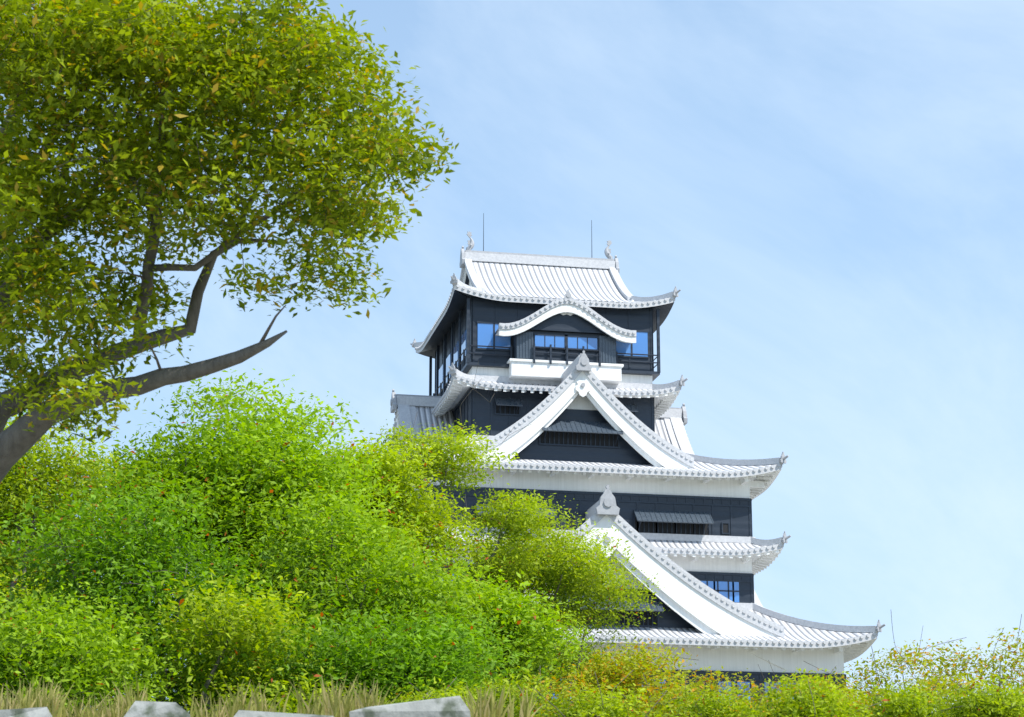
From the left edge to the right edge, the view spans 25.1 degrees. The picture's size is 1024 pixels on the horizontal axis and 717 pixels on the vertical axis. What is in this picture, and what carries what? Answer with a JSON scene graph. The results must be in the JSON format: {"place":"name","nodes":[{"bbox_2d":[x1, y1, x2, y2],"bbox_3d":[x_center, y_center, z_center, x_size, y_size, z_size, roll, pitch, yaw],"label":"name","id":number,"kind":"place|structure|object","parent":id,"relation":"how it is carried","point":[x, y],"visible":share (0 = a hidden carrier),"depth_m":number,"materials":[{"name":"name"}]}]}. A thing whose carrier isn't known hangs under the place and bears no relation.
{"place":"outdoors","nodes":[
{"label":"outdoors","id":0,"kind":"place"},
{"bbox_2d":[0,0,459,482],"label":"tree","id":1,"kind":"object","parent":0,"point":[108,36],"depth_m":34.60,"materials":[{"name":"green plant"}]},
{"bbox_2d":[295,434,498,580],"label":"bush","id":2,"kind":"object","parent":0,"point":[390,467],"depth_m":74.90,"materials":[{"name":"green plant"}]},
{"bbox_2d":[355,361,562,594],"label":"bush","id":3,"kind":"object","parent":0,"point":[469,454],"depth_m":82.08,"materials":[{"name":"green plant"}]},
{"bbox_2d":[0,0,1023,715],"label":"sky","id":4,"kind":"structure","parent":0,"point":[831,192],"materials":[{"name":"blue"}]},
{"bbox_2d":[442,481,664,706],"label":"bush","id":5,"kind":"object","parent":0,"point":[571,573],"depth_m":85.49,"materials":[{"name":"green plant"}]},
{"bbox_2d":[556,635,699,715],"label":"bush","id":6,"kind":"object","parent":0,"point":[625,669],"depth_m":68.83,"materials":[{"name":"green plant"}]},
{"bbox_2d":[390,213,885,716],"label":"castle keep walls","id":7,"kind":"structure","parent":0,"point":[581,412],"depth_m":111.93,"materials":[{"name":"paint"}]},
{"bbox_2d":[466,231,473,249],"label":"roof ornament","id":8,"kind":"object","parent":7,"relation":"on","point":[470,243],"visible":1,"depth_m":123.79,"materials":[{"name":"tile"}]},
{"bbox_2d":[604,240,612,258],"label":"roof ornament","id":9,"kind":"object","parent":7,"relation":"on","point":[607,251],"visible":1,"depth_m":125.21,"materials":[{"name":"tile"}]},
{"bbox_2d":[400,261,876,660],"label":"castle keep roofs","id":10,"kind":"structure","parent":7,"relation":"on","point":[530,281],"depth_m":115.78,"materials":[{"name":"tile"}]},
{"bbox_2d":[638,663,765,716],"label":"bush","id":11,"kind":"object","parent":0,"point":[719,688],"depth_m":77.65,"materials":[{"name":"green plant"}]},
{"bbox_2d":[804,628,985,704],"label":"bush","id":12,"kind":"object","parent":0,"point":[900,668],"depth_m":75.19,"materials":[{"name":"green plant"}]},
{"bbox_2d":[883,614,1023,716],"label":"bush","id":13,"kind":"object","parent":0,"point":[1013,665],"depth_m":71.49,"materials":[{"name":"green plant"}]},
{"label":"terrace","id":14,"kind":"structure","parent":0,"visible":0},
{"bbox_2d":[1,410,95,594],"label":"bush","id":15,"kind":"object","parent":14,"relation":"on","point":[40,529],"depth_m":70.56,"materials":[{"name":"green plant"}]},
{"bbox_2d":[0,401,155,633],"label":"bush","id":16,"kind":"object","parent":14,"relation":"on","point":[49,484],"depth_m":58.90,"materials":[{"name":"green plant"}]},
{"bbox_2d":[0,576,195,716],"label":"bush","id":17,"kind":"object","parent":14,"relation":"on","point":[48,660],"depth_m":44.71,"materials":[{"name":"green plant"}]},
{"bbox_2d":[0,463,338,714],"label":"bush","id":18,"kind":"object","parent":14,"relation":"on","point":[113,577],"depth_m":50.53,"materials":[{"name":"green plant"}]},
{"bbox_2d":[10,368,443,688],"bbox_3d":[-8.484,7.225,65.296,13.144,14.464,10.599,3,-15,-11],"label":"bush","id":19,"kind":"object","parent":14,"relation":"on","point":[205,461],"depth_m":64.11,"materials":[{"name":"green plant"}]},
{"bbox_2d":[0,696,470,716],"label":"stones","id":20,"kind":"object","parent":14,"relation":"on","point":[454,706],"depth_m":30.04,"materials":[{"name":"grey stone"}]},
{"bbox_2d":[137,565,400,716],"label":"bush","id":21,"kind":"object","parent":14,"relation":"on","point":[260,619],"depth_m":47.25,"materials":[{"name":"green plant"}]},
{"bbox_2d":[0,671,540,716],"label":"grass tufts","id":22,"kind":"object","parent":14,"relation":"on","point":[340,706],"visible":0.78,"depth_m":31.42,"materials":[{"name":"green plant"}]},
{"bbox_2d":[141,477,513,711],"bbox_3d":[-4.799,7.754,56.947,8.870,9.030,8.836,3,-15,-11],"label":"bush","id":23,"kind":"object","parent":14,"relation":"on","point":[422,587],"depth_m":56.43,"materials":[{"name":"green plant"}]},
{"bbox_2d":[201,589,556,716],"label":"bush","id":24,"kind":"object","parent":14,"relation":"on","point":[358,655],"depth_m":48.06,"materials":[{"name":"green plant"}]},
{"bbox_2d":[366,676,490,708],"bbox_3d":[-1.603,6.809,40.013,3.315,2.431,3.045,3,-15,-11],"label":"shrub","id":25,"kind":"object","parent":14,"relation":"on","point":[418,696],"depth_m":39.72,"materials":[{"name":"green plant"}]},
{"bbox_2d":[409,666,567,716],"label":"shrub","id":26,"kind":"object","parent":14,"relation":"on","point":[512,692],"depth_m":43.73,"materials":[{"name":"green plant"}]},
{"bbox_2d":[402,568,594,698],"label":"bush","id":27,"kind":"object","parent":14,"relation":"on","point":[510,604],"depth_m":68.01,"materials":[{"name":"green plant"}]},
{"bbox_2d":[465,674,558,716],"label":"bush","id":28,"kind":"object","parent":14,"relation":"on","point":[534,690],"depth_m":55.21,"materials":[{"name":"green plant"}]},
{"bbox_2d":[506,663,656,716],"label":"bush","id":29,"kind":"object","parent":14,"relation":"on","point":[555,690],"depth_m":61.62,"materials":[{"name":"green plant"}]},
{"bbox_2d":[532,673,666,716],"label":"shrub","id":30,"kind":"object","parent":14,"relation":"on","point":[616,709],"depth_m":41.63,"materials":[{"name":"green plant"}]},
{"bbox_2d":[593,670,753,716],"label":"bush","id":31,"kind":"object","parent":14,"relation":"on","point":[651,690],"depth_m":51.53,"materials":[{"name":"green plant"}]},
{"bbox_2d":[640,678,776,716],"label":"shrub","id":32,"kind":"object","parent":14,"relation":"on","point":[705,708],"depth_m":43.58,"materials":[{"name":"green plant"}]},
{"bbox_2d":[688,676,811,716],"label":"bush","id":33,"kind":"object","parent":14,"relation":"on","point":[752,698],"depth_m":59.21,"materials":[{"name":"green plant"}]},
{"bbox_2d":[739,660,880,716],"bbox_3d":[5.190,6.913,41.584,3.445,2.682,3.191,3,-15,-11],"label":"shrub","id":34,"kind":"object","parent":14,"relation":"on","point":[795,709],"depth_m":41.46,"materials":[{"name":"green plant"}]},
{"bbox_2d":[768,682,945,716],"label":"bush","id":35,"kind":"object","parent":14,"relation":"on","point":[860,704],"depth_m":49.14,"materials":[{"name":"green plant"}]},
{"bbox_2d":[851,672,961,716],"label":"shrub","id":36,"kind":"object","parent":14,"relation":"on","point":[900,705],"depth_m":43.62,"materials":[{"name":"green plant"}]},
{"bbox_2d":[863,646,1001,716],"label":"bush","id":37,"kind":"object","parent":14,"relation":"on","point":[939,686],"depth_m":57.66,"materials":[{"name":"green plant"}]},
{"bbox_2d":[919,673,1023,716],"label":"shrub","id":38,"kind":"object","parent":14,"relation":"on","point":[988,706],"depth_m":41.44,"materials":[{"name":"green plant"}]},
{"bbox_2d":[937,684,1023,716],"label":"young tree","id":39,"kind":"object","parent":14,"relation":"on","point":[985,698],"depth_m":51.89,"materials":[{"name":"green plant"}]}
]}

